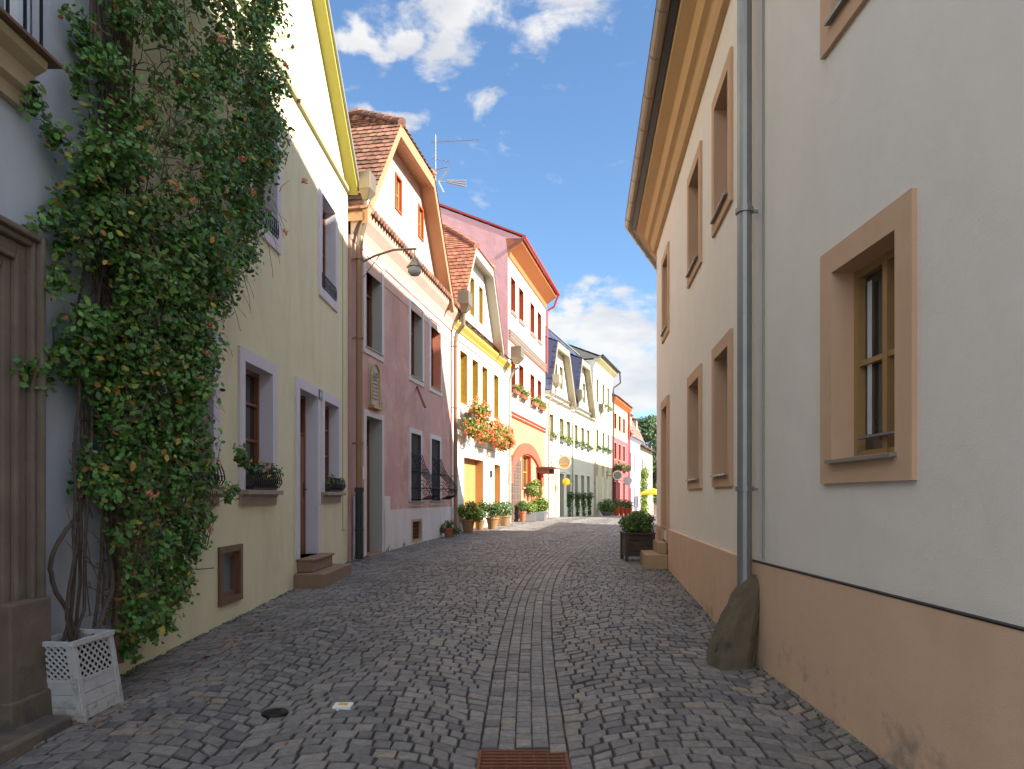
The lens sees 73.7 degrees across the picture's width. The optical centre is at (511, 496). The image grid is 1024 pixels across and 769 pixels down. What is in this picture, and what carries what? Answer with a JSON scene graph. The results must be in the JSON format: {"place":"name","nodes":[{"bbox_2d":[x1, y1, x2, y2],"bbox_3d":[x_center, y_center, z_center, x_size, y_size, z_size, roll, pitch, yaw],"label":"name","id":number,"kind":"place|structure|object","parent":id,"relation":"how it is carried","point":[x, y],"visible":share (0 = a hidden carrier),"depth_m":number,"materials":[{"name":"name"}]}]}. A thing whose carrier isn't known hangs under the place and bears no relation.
{"place":"outdoors","nodes":[
{"label":"outdoors","id":0,"kind":"place"},
{"bbox_2d":[0,517,897,768],"bbox_3d":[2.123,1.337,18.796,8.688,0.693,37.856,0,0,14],"label":"paving stones","id":1,"kind":"object","parent":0,"point":[554,544],"visible":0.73,"depth_m":5.45,"materials":[{"name":"stone"}]},
{"bbox_2d":[42,629,123,722],"bbox_3d":[-2.924,1.199,4.626,0.324,0.538,0.546,0,0,0],"label":"lattice tub","id":2,"kind":"object","parent":1,"relation":"on","point":[84,682],"visible":0.87,"depth_m":4.49,"materials":[{"name":"white paint"}]},
{"bbox_2d":[9,0,307,663],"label":"climbing vine","id":3,"kind":"object","parent":2,"relation":"in","point":[123,416],"visible":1,"depth_m":5.24,"materials":[{"name":"green plant"}]},
{"bbox_2d":[261,708,288,720],"bbox_3d":[-1.610,1.475,4.640,0.180,0.050,0.180,0,0,0],"label":"valve cover","id":4,"kind":"object","parent":1,"relation":"on","point":[268,714],"visible":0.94,"depth_m":4.61,"materials":[{"name":"black metal"}]},
{"bbox_2d":[332,702,353,710],"bbox_3d":[-1.195,1.482,4.830,0.130,0.039,0.110,0,0,0],"label":"marker stone","id":5,"kind":"object","parent":1,"relation":"on","point":[337,706],"visible":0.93,"depth_m":4.80,"materials":[{"name":"white stone"}]},
{"bbox_2d":[71,591,644,752],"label":"fallen leaves","id":6,"kind":"object","parent":1,"relation":"on","point":[135,692],"visible":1,"depth_m":5.54,"materials":[{"name":"brown plant"}]},
{"bbox_2d":[439,520,461,536],"bbox_3d":[-1.778,0.869,18.900,0.808,0.477,0.352,0,0,0],"label":"potted plant","id":7,"kind":"object","parent":1,"relation":"on","point":[448,530],"visible":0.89,"depth_m":18.81,"materials":[{"name":"green plant"}]},
{"bbox_2d":[458,501,483,532],"bbox_3d":[-1.345,0.592,20.901,0.968,0.979,0.654,0,0,0],"label":"potted plant","id":8,"kind":"object","parent":1,"relation":"on","point":[469,511],"visible":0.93,"depth_m":20.77,"materials":[{"name":"green plant"}]},
{"bbox_2d":[475,508,487,529],"bbox_3d":[-1.048,0.701,22.208,0.483,0.725,0.492,0,0,28],"label":"potted plant","id":9,"kind":"object","parent":1,"relation":"on","point":[480,525],"visible":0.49,"depth_m":22.09,"materials":[{"name":"green plant"}]},
{"bbox_2d":[476,500,504,528],"bbox_3d":[-0.728,0.576,22.655,0.978,0.964,0.736,0,0,0],"label":"potted plant","id":10,"kind":"object","parent":1,"relation":"on","point":[494,509],"visible":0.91,"depth_m":22.47,"materials":[{"name":"green plant"}]},
{"bbox_2d":[120,537,888,768],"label":"weeds","id":11,"kind":"object","parent":1,"relation":"on","point":[821,718],"visible":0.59,"depth_m":5.70,"materials":[{"name":"green plant"}]},
{"bbox_2d":[498,501,513,525],"bbox_3d":[-0.264,0.572,24.607,0.670,0.915,0.698,0,0,0],"label":"potted plant","id":12,"kind":"object","parent":1,"relation":"on","point":[504,518],"visible":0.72,"depth_m":24.46,"materials":[{"name":"green plant"}]},
{"bbox_2d":[517,500,526,521],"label":"potted plant","id":13,"kind":"object","parent":1,"relation":"on","point":[522,512],"visible":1,"depth_m":27.90,"materials":[{"name":"green plant"}]},
{"bbox_2d":[476,750,570,768],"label":"drain grate","id":14,"kind":"object","parent":1,"relation":"in","point":[503,759],"visible":0.99,"depth_m":4.02,"materials":[{"name":"metal"}]},
{"bbox_2d":[516,501,537,520],"bbox_3d":[0.624,0.576,28.292,0.952,0.848,0.768,0,0,0],"label":"potted plant","id":15,"kind":"object","parent":1,"relation":"on","point":[530,513],"visible":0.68,"depth_m":28.10,"materials":[{"name":"green plant"}]},
{"bbox_2d":[528,497,548,519],"bbox_3d":[1.119,0.486,29.421,0.862,1.016,0.780,0,0,-24],"label":"potted plant","id":16,"kind":"object","parent":1,"relation":"on","point":[541,503],"visible":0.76,"depth_m":29.18,"materials":[{"name":"green plant"}]},
{"bbox_2d":[618,510,655,561],"bbox_3d":[2.405,0.734,13.192,0.739,0.971,0.676,0,0,0],"label":"planter box","id":17,"kind":"object","parent":1,"relation":"on","point":[637,536],"visible":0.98,"depth_m":12.94,"materials":[{"name":"brown wood"}]},
{"bbox_2d":[706,574,759,671],"bbox_3d":[1.920,1.092,5.869,0.481,0.868,0.420,0,0,0],"label":"guard stone","id":18,"kind":"object","parent":1,"relation":"on","point":[733,642],"visible":0.73,"depth_m":5.74,"materials":[{"name":"brown stone"}]},
{"bbox_2d":[329,0,656,447],"label":"sky","id":19,"kind":"structure","parent":0,"point":[550,92],"materials":[{"name":"blue"}]},
{"bbox_2d":[574,516,656,517],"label":"street","id":20,"kind":"structure","parent":0,"point":[605,516],"depth_m":40.48,"materials":[{"name":"grey stone"}]},
{"bbox_2d":[575,492,581,515],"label":"climbing plant","id":21,"kind":"object","parent":20,"relation":"on","point":[578,498],"visible":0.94,"depth_m":41.17,"materials":[{"name":"green plant"}]},
{"bbox_2d":[581,491,588,515],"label":"climbing plant","id":22,"kind":"object","parent":20,"relation":"on","point":[584,502],"visible":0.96,"depth_m":42.83,"materials":[{"name":"green plant"}]},
{"bbox_2d":[587,492,593,515],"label":"climbing plant","id":23,"kind":"object","parent":20,"relation":"on","point":[589,503],"visible":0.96,"depth_m":44.39,"materials":[{"name":"green plant"}]},
{"bbox_2d":[597,499,615,515],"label":"potted plant","id":24,"kind":"object","parent":20,"relation":"on","point":[606,509],"visible":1,"depth_m":46.71,"materials":[{"name":"green plant"}]},
{"bbox_2d":[613,498,620,515],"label":"potted plant","id":25,"kind":"object","parent":20,"relation":"on","point":[617,505],"visible":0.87,"depth_m":49.88,"materials":[{"name":"green plant"}]},
{"bbox_2d":[619,499,624,515],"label":"potted plant","id":26,"kind":"object","parent":20,"relation":"on","point":[621,511],"visible":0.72,"depth_m":51.35,"materials":[{"name":"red plant"}]},
{"bbox_2d":[623,499,628,515],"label":"potted plant","id":27,"kind":"object","parent":20,"relation":"on","point":[626,506],"visible":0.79,"depth_m":52.86,"materials":[{"name":"red plant"}]},
{"bbox_2d":[640,488,656,515],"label":"cafe parasol","id":28,"kind":"object","parent":20,"relation":"on","point":[652,491],"visible":0.62,"depth_m":63.25,"materials":[{"name":"yellow fabric"}]},
{"bbox_3d":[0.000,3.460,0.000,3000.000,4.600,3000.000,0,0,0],"label":"ground","id":29,"kind":"structure","parent":0,"visible":0},
{"bbox_2d":[0,0,124,765],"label":"portal house","id":30,"kind":"structure","parent":29,"relation":"on","point":[36,440],"depth_m":4.38,"materials":[{"name":"white paint"}]},
{"bbox_2d":[0,0,62,107],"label":"window","id":31,"kind":"structure","parent":30,"relation":"in","point":[23,58],"depth_m":4.22,"materials":[{"name":"brown"}]},
{"bbox_2d":[111,0,358,674],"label":"yellow house","id":32,"kind":"structure","parent":29,"relation":"on","point":[283,378],"depth_m":9.47,"materials":[{"name":"paint"}]},
{"bbox_2d":[155,303,225,506],"bbox_3d":[-3.198,-0.820,6.675,0.386,1.840,1.250,0,0,0],"label":"window","id":33,"kind":"structure","parent":32,"relation":"in","point":[212,405],"depth_m":7.15,"materials":[{"name":"purple wood"}]},
{"bbox_2d":[167,457,221,487],"bbox_3d":[-3.108,-0.277,6.675,0.332,0.374,0.944,0,0,0],"label":"flower box","id":34,"kind":"object","parent":32,"relation":"on","point":[206,473],"visible":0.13,"depth_m":6.85,"materials":[{"name":"green wood"}]},
{"bbox_2d":[218,544,242,606],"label":"window","id":35,"kind":"structure","parent":32,"relation":"in","point":[230,558],"depth_m":7.72,"materials":[{"name":"brown wood"}]},
{"bbox_2d":[238,345,283,505],"bbox_3d":[-3.180,-0.820,8.425,0.386,1.840,1.190,0,0,0],"label":"window","id":36,"kind":"structure","parent":32,"relation":"in","point":[257,376],"depth_m":8.72,"materials":[{"name":"white paint"}]},
{"bbox_2d":[245,65,280,254],"bbox_3d":[-3.227,-4.170,8.615,0.285,1.840,1.130,0,0,0],"label":"window","id":37,"kind":"structure","parent":32,"relation":"in","point":[276,231],"depth_m":9.03,"materials":[{"name":"white paint"}]},
{"bbox_2d":[246,459,283,489],"bbox_3d":[-3.100,-0.281,8.437,0.325,0.383,0.891,0,0,0],"label":"flower box","id":38,"kind":"object","parent":32,"relation":"on","point":[251,480],"visible":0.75,"depth_m":8.26,"materials":[{"name":"green plant"}]},
{"bbox_2d":[295,376,320,559],"bbox_3d":[-3.225,-0.420,10.415,0.291,2.640,1.190,0,0,0],"label":"door","id":39,"kind":"structure","parent":32,"relation":"in","point":[307,402],"depth_m":10.86,"materials":[{"name":"white wood"}]},
{"bbox_2d":[318,180,337,312],"bbox_3d":[-3.196,-4.170,11.500,0.285,1.840,1.100,0,0,0],"label":"window","id":40,"kind":"structure","parent":32,"relation":"in","point":[327,209],"depth_m":11.85,"materials":[{"name":"white paint"}]},
{"bbox_2d":[321,390,345,502],"bbox_3d":[-3.144,-0.820,11.680,0.386,1.840,1.180,0,0,0],"label":"window","id":41,"kind":"structure","parent":32,"relation":"in","point":[330,405],"depth_m":12.07,"materials":[{"name":"white wood"}]},
{"bbox_2d":[325,474,343,491],"bbox_3d":[-3.018,-0.247,11.654,0.303,0.313,0.833,0,0,0],"label":"flower box","id":42,"kind":"object","parent":32,"relation":"on","point":[328,485],"visible":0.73,"depth_m":11.38,"materials":[{"name":"green plant"}]},
{"bbox_2d":[347,108,471,561],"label":"pink house","id":43,"kind":"structure","parent":29,"relation":"on","point":[402,321],"depth_m":15.40,"materials":[{"name":"paint"}]},
{"bbox_2d":[363,250,383,362],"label":"window","id":44,"kind":"structure","parent":43,"relation":"in","point":[373,290],"depth_m":14.45,"materials":[{"name":"grey wood"}]},
{"bbox_2d":[363,409,383,556],"bbox_3d":[-2.997,-0.280,14.051,0.365,2.920,1.107,0,0,10],"label":"door","id":45,"kind":"structure","parent":43,"relation":"in","point":[373,422],"depth_m":14.46,"materials":[{"name":"white wood"}]},
{"bbox_2d":[363,248,422,277],"bbox_3d":[-2.354,-4.421,13.093,1.307,0.702,0.289,0,0,5],"label":"wall lantern","id":46,"kind":"object","parent":43,"relation":"attached to","point":[414,266],"depth_m":13.04,"materials":[{"name":"grey metal"}]},
{"bbox_2d":[395,171,401,215],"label":"window","id":47,"kind":"structure","parent":43,"relation":"in","point":[398,181],"depth_m":15.68,"materials":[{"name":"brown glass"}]},
{"bbox_2d":[408,294,423,386],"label":"window","id":48,"kind":"structure","parent":43,"relation":"in","point":[415,322],"depth_m":17.25,"materials":[{"name":"grey wood"}]},
{"bbox_2d":[412,519,421,542],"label":"window","id":49,"kind":"structure","parent":43,"relation":"in","point":[416,523],"depth_m":16.95,"materials":[{"name":"metal"}]},
{"bbox_2d":[418,203,423,241],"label":"window","id":50,"kind":"structure","parent":43,"relation":"in","point":[420,210],"depth_m":17.33,"materials":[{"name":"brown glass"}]},
{"bbox_2d":[408,427,439,505],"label":"window","id":51,"kind":"structure","parent":43,"relation":"in","point":[415,437],"depth_m":16.73,"materials":[{"name":"white glass"}]},
{"bbox_2d":[429,312,441,396],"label":"window","id":52,"kind":"structure","parent":43,"relation":"in","point":[435,338],"depth_m":18.90,"materials":[{"name":"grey wood"}]},
{"bbox_2d":[429,434,457,504],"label":"window","id":53,"kind":"structure","parent":43,"relation":"in","point":[435,460],"depth_m":18.42,"materials":[{"name":"black glass"}]},
{"bbox_2d":[442,222,523,532],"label":"ivory house","id":54,"kind":"structure","parent":29,"relation":"on","point":[484,365],"depth_m":23.15,"materials":[{"name":"paint"}]},
{"bbox_2d":[431,134,478,192],"bbox_3d":[-1.937,-10.675,23.282,1.643,3.350,0.766,0,0,0],"label":"tv antenna","id":55,"kind":"object","parent":54,"relation":"on","point":[456,182],"visible":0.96,"depth_m":23.23,"materials":[{"name":"metal"}]},
{"bbox_2d":[460,349,466,404],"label":"window","id":56,"kind":"structure","parent":54,"relation":"in","point":[463,356],"depth_m":21.73,"materials":[{"name":"orange paint"}]},
{"bbox_2d":[470,277,474,318],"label":"window","id":57,"kind":"structure","parent":54,"relation":"in","point":[472,284],"depth_m":22.51,"materials":[{"name":"orange paint"}]},
{"bbox_2d":[472,358,477,403],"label":"window","id":58,"kind":"structure","parent":54,"relation":"in","point":[474,363],"depth_m":22.97,"materials":[{"name":"orange paint"}]},
{"bbox_2d":[460,396,492,441],"bbox_3d":[-1.046,-2.438,21.154,0.890,1.475,1.886,0,0,7],"label":"geranium basket","id":59,"kind":"object","parent":54,"relation":"attached to","point":[476,418],"visible":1,"depth_m":20.89,"materials":[{"name":"orange plant"}]},
{"bbox_2d":[479,285,482,325],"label":"window","id":60,"kind":"structure","parent":54,"relation":"in","point":[480,288],"depth_m":23.56,"materials":[{"name":"orange paint"}]},
{"bbox_2d":[482,365,487,411],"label":"window","id":61,"kind":"structure","parent":54,"relation":"in","point":[484,370],"depth_m":24.16,"materials":[{"name":"orange paint"}]},
{"bbox_2d":[478,415,506,445],"bbox_3d":[-0.673,-2.227,23.077,0.871,1.076,1.902,0,0,17],"label":"geranium basket","id":62,"kind":"object","parent":54,"relation":"attached to","point":[498,434],"visible":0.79,"depth_m":22.84,"materials":[{"name":"orange plant"}]},
{"bbox_2d":[494,374,498,418],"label":"window","id":63,"kind":"structure","parent":54,"relation":"in","point":[496,378],"depth_m":25.76,"materials":[{"name":"orange paint"}]},
{"bbox_2d":[493,463,500,523],"bbox_3d":[-0.718,-0.110,25.534,0.350,2.280,1.025,0,0,13],"label":"door","id":64,"kind":"structure","parent":54,"relation":"in","point":[496,467],"depth_m":25.97,"materials":[{"name":"orange wood"}]},
{"bbox_2d":[491,423,517,451],"bbox_3d":[-0.294,-2.154,24.507,1.012,1.136,1.603,0,0,0],"label":"geranium basket","id":65,"kind":"object","parent":54,"relation":"attached to","point":[508,441],"visible":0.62,"depth_m":24.58,"materials":[{"name":"orange plant"}]},
{"bbox_2d":[439,203,559,521],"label":"tall white house","id":66,"kind":"structure","parent":29,"relation":"on","point":[527,291],"depth_m":29.27,"materials":[{"name":"paint"}]},
{"bbox_2d":[510,276,517,318],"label":"window","id":67,"kind":"structure","parent":66,"relation":"in","point":[513,283],"depth_m":28.46,"materials":[{"name":"red wood"}]},
{"bbox_2d":[511,361,517,398],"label":"window","id":68,"kind":"structure","parent":66,"relation":"in","point":[513,380],"depth_m":28.46,"materials":[{"name":"red wood"}]},
{"bbox_2d":[511,383,523,395],"bbox_3d":[0.256,-4.465,28.063,0.488,0.490,0.832,0,0,10],"label":"flower box","id":69,"kind":"object","parent":66,"relation":"attached to","point":[517,389],"visible":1,"depth_m":27.88,"materials":[{"name":"ceramic"}]},
{"bbox_2d":[518,287,525,327],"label":"window","id":70,"kind":"structure","parent":66,"relation":"in","point":[521,294],"depth_m":29.96,"materials":[{"name":"red wood"}]},
{"bbox_2d":[518,364,525,403],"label":"window","id":71,"kind":"structure","parent":66,"relation":"in","point":[521,369],"depth_m":29.96,"materials":[{"name":"red wood"}]},
{"bbox_2d":[521,387,530,400],"bbox_3d":[0.578,-4.476,29.509,0.560,0.512,1.012,0,0,0],"label":"flower box","id":72,"kind":"object","parent":66,"relation":"attached to","point":[525,393],"visible":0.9,"depth_m":29.29,"materials":[{"name":"ceramic"}]},
{"bbox_2d":[522,454,530,488],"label":"window","id":73,"kind":"structure","parent":66,"relation":"in","point":[526,459],"depth_m":31.31,"materials":[{"name":"yellow paint"}]},
{"bbox_2d":[530,301,536,338],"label":"window","id":74,"kind":"structure","parent":66,"relation":"in","point":[532,308],"depth_m":32.20,"materials":[{"name":"red wood"}]},
{"bbox_2d":[530,373,536,409],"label":"window","id":75,"kind":"structure","parent":66,"relation":"in","point":[532,378],"depth_m":32.20,"materials":[{"name":"red wood"}]},
{"bbox_2d":[525,479,544,497],"bbox_3d":[1.003,-0.381,30.824,0.650,0.903,1.970,0,0,14],"label":"geranium basket","id":76,"kind":"object","parent":66,"relation":"attached to","point":[533,487],"visible":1,"depth_m":30.44,"materials":[{"name":"green plant"}]},
{"bbox_2d":[530,396,541,406],"bbox_3d":[1.110,-4.478,31.713,0.514,0.516,1.065,0,0,12],"label":"flower box","id":77,"kind":"object","parent":66,"relation":"attached to","point":[536,400],"visible":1,"depth_m":31.52,"materials":[{"name":"ceramic"}]},
{"bbox_2d":[537,311,542,346],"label":"window","id":78,"kind":"structure","parent":66,"relation":"in","point":[539,342],"depth_m":33.75,"materials":[{"name":"red wood"}]},
{"bbox_2d":[537,379,542,413],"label":"window","id":79,"kind":"structure","parent":66,"relation":"in","point":[538,382],"depth_m":33.75,"materials":[{"name":"red wood"}]},
{"bbox_2d":[539,400,548,411],"bbox_3d":[1.516,-4.473,33.320,0.519,0.507,1.122,0,0,10],"label":"flower box","id":80,"kind":"object","parent":66,"relation":"attached to","point":[542,406],"visible":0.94,"depth_m":33.08,"materials":[{"name":"ceramic"}]},
{"bbox_2d":[567,491,575,516],"bbox_3d":[3.386,0.476,39.384,0.576,1.629,0.543,0,0,0],"label":"climbing plant","id":81,"kind":"object","parent":29,"relation":"on","point":[570,496],"visible":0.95,"depth_m":39.31,"materials":[{"name":"green plant"}]},
{"bbox_2d":[545,325,604,516],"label":"twin gable house","id":82,"kind":"structure","parent":29,"relation":"on","point":[568,377],"depth_m":39.35,"materials":[{"name":"beige paint"}]},
{"bbox_2d":[550,413,553,432],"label":"window","id":83,"kind":"structure","parent":82,"relation":"in","point":[551,415],"depth_m":36.32,"materials":[{"name":"beige paint"}]},
{"bbox_2d":[551,455,570,468],"bbox_3d":[2.562,-1.820,35.722,1.080,0.720,0.074,0,0,19],"label":"hanging sign","id":84,"kind":"object","parent":82,"relation":"attached to","point":[564,462],"visible":1,"depth_m":35.65,"materials":[{"name":"beige metal"}]},
{"bbox_2d":[559,365,562,390],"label":"window","id":85,"kind":"structure","parent":82,"relation":"in","point":[560,368],"depth_m":38.20,"materials":[{"name":"beige paint"}]},
{"bbox_2d":[559,417,563,439],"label":"window","id":86,"kind":"structure","parent":82,"relation":"in","point":[561,421],"depth_m":38.40,"materials":[{"name":"beige paint"}]},
{"bbox_2d":[559,473,563,516],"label":"window","id":87,"kind":"structure","parent":82,"relation":"in","point":[561,475],"depth_m":38.40,"materials":[{"name":"grey paint"}]},
{"bbox_2d":[566,420,570,440],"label":"window","id":88,"kind":"structure","parent":82,"relation":"in","point":[568,424],"depth_m":39.88,"materials":[{"name":"beige paint"}]},
{"bbox_2d":[566,474,570,507],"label":"window","id":89,"kind":"structure","parent":82,"relation":"in","point":[568,487],"depth_m":39.88,"materials":[{"name":"grey paint"}]},
{"bbox_2d":[574,474,577,507],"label":"window","id":90,"kind":"structure","parent":82,"relation":"in","point":[575,475],"depth_m":41.65,"materials":[{"name":"grey paint"}]},
{"bbox_2d":[569,344,620,515],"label":"ochre house","id":91,"kind":"structure","parent":29,"relation":"on","point":[605,371],"depth_m":49.06,"materials":[{"name":"beige paint"}]},
{"bbox_2d":[596,378,598,403],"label":"window","id":92,"kind":"structure","parent":91,"relation":"in","point":[597,380],"depth_m":47.62,"materials":[{"name":"beige paint"}]},
{"bbox_2d":[607,470,621,479],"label":"hanging sign","id":93,"kind":"object","parent":91,"relation":"attached to","point":[617,475],"visible":1,"depth_m":50.31,"materials":[{"name":"black metal"}]},
{"bbox_2d":[612,393,632,515],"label":"peach rose house","id":94,"kind":"structure","parent":29,"relation":"on","point":[622,409],"depth_m":56.33,"materials":[{"name":"paint"}]},
{"bbox_2d":[623,476,631,484],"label":"hanging sign","id":95,"kind":"object","parent":94,"relation":"attached to","point":[627,480],"visible":0.94,"depth_m":54.71,"materials":[{"name":"black metal"}]},
{"bbox_2d":[630,411,643,510],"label":"lilac house","id":96,"kind":"structure","parent":29,"relation":"on","point":[636,441],"depth_m":64.15,"materials":[{"name":"paint"}]},
{"bbox_2d":[637,414,656,496],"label":"garden tree","id":97,"kind":"object","parent":29,"relation":"on","point":[647,427],"visible":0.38,"depth_m":90.83,"materials":[{"name":"green plant"}]},
{"bbox_2d":[640,443,656,513],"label":"faded cream house","id":98,"kind":"structure","parent":29,"relation":"on","point":[646,458],"depth_m":72.94,"materials":[{"name":"paint"}]},
{"bbox_2d":[640,467,648,515],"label":"ivy column","id":99,"kind":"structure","parent":98,"relation":"attached to","point":[644,486],"depth_m":67.39,"materials":[{"name":"green plant"}]},
{"bbox_2d":[652,465,656,504],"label":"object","id":100,"kind":"object","parent":29,"relation":"on","point":[654,481],"visible":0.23,"depth_m":83.30,"materials":[{"name":"paint"}]},
{"bbox_2d":[625,0,1023,768],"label":"corner house","id":101,"kind":"structure","parent":29,"relation":"on","point":[825,218],"depth_m":4.35,"materials":[{"name":"grey paint"}]},
{"bbox_2d":[660,241,669,343],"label":"window","id":102,"kind":"structure","parent":101,"relation":"in","point":[665,263],"depth_m":12.68,"materials":[{"name":"beige paint"}]},
{"bbox_2d":[661,395,669,542],"bbox_3d":[2.886,-0.485,12.365,0.270,2.570,1.056,0,0,6],"label":"door","id":103,"kind":"structure","parent":101,"relation":"in","point":[665,404],"depth_m":12.75,"materials":[{"name":"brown wood"}]},
{"bbox_2d":[685,363,701,488],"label":"window","id":104,"kind":"structure","parent":101,"relation":"in","point":[694,381],"depth_m":9.49,"materials":[{"name":"beige paint"}]},
{"bbox_2d":[685,140,701,288],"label":"window","id":105,"kind":"structure","parent":101,"relation":"in","point":[694,181],"depth_m":9.44,"materials":[{"name":"beige paint"}]},
{"bbox_2d":[710,328,732,486],"bbox_3d":[2.309,-0.890,7.253,0.270,1.560,1.006,0,0,6],"label":"window","id":106,"kind":"structure","parent":101,"relation":"in","point":[722,353],"depth_m":7.61,"materials":[{"name":"beige paint"}]},
{"bbox_2d":[710,46,732,237],"bbox_3d":[2.309,-3.700,7.253,0.270,1.520,1.006,0,0,6],"label":"window","id":107,"kind":"structure","parent":101,"relation":"in","point":[722,104],"depth_m":7.52,"materials":[{"name":"beige paint"}]},
{"bbox_2d":[820,0,867,59],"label":"window","id":108,"kind":"structure","parent":101,"relation":"in","point":[836,16],"depth_m":4.47,"materials":[{"name":"beige paint"}]},
{"bbox_2d":[820,188,916,483],"bbox_3d":[2.207,-0.865,4.145,0.279,1.550,1.050,0,0,0],"label":"window","id":109,"kind":"structure","parent":101,"relation":"in","point":[868,280],"depth_m":4.28,"materials":[{"name":"beige paint"}]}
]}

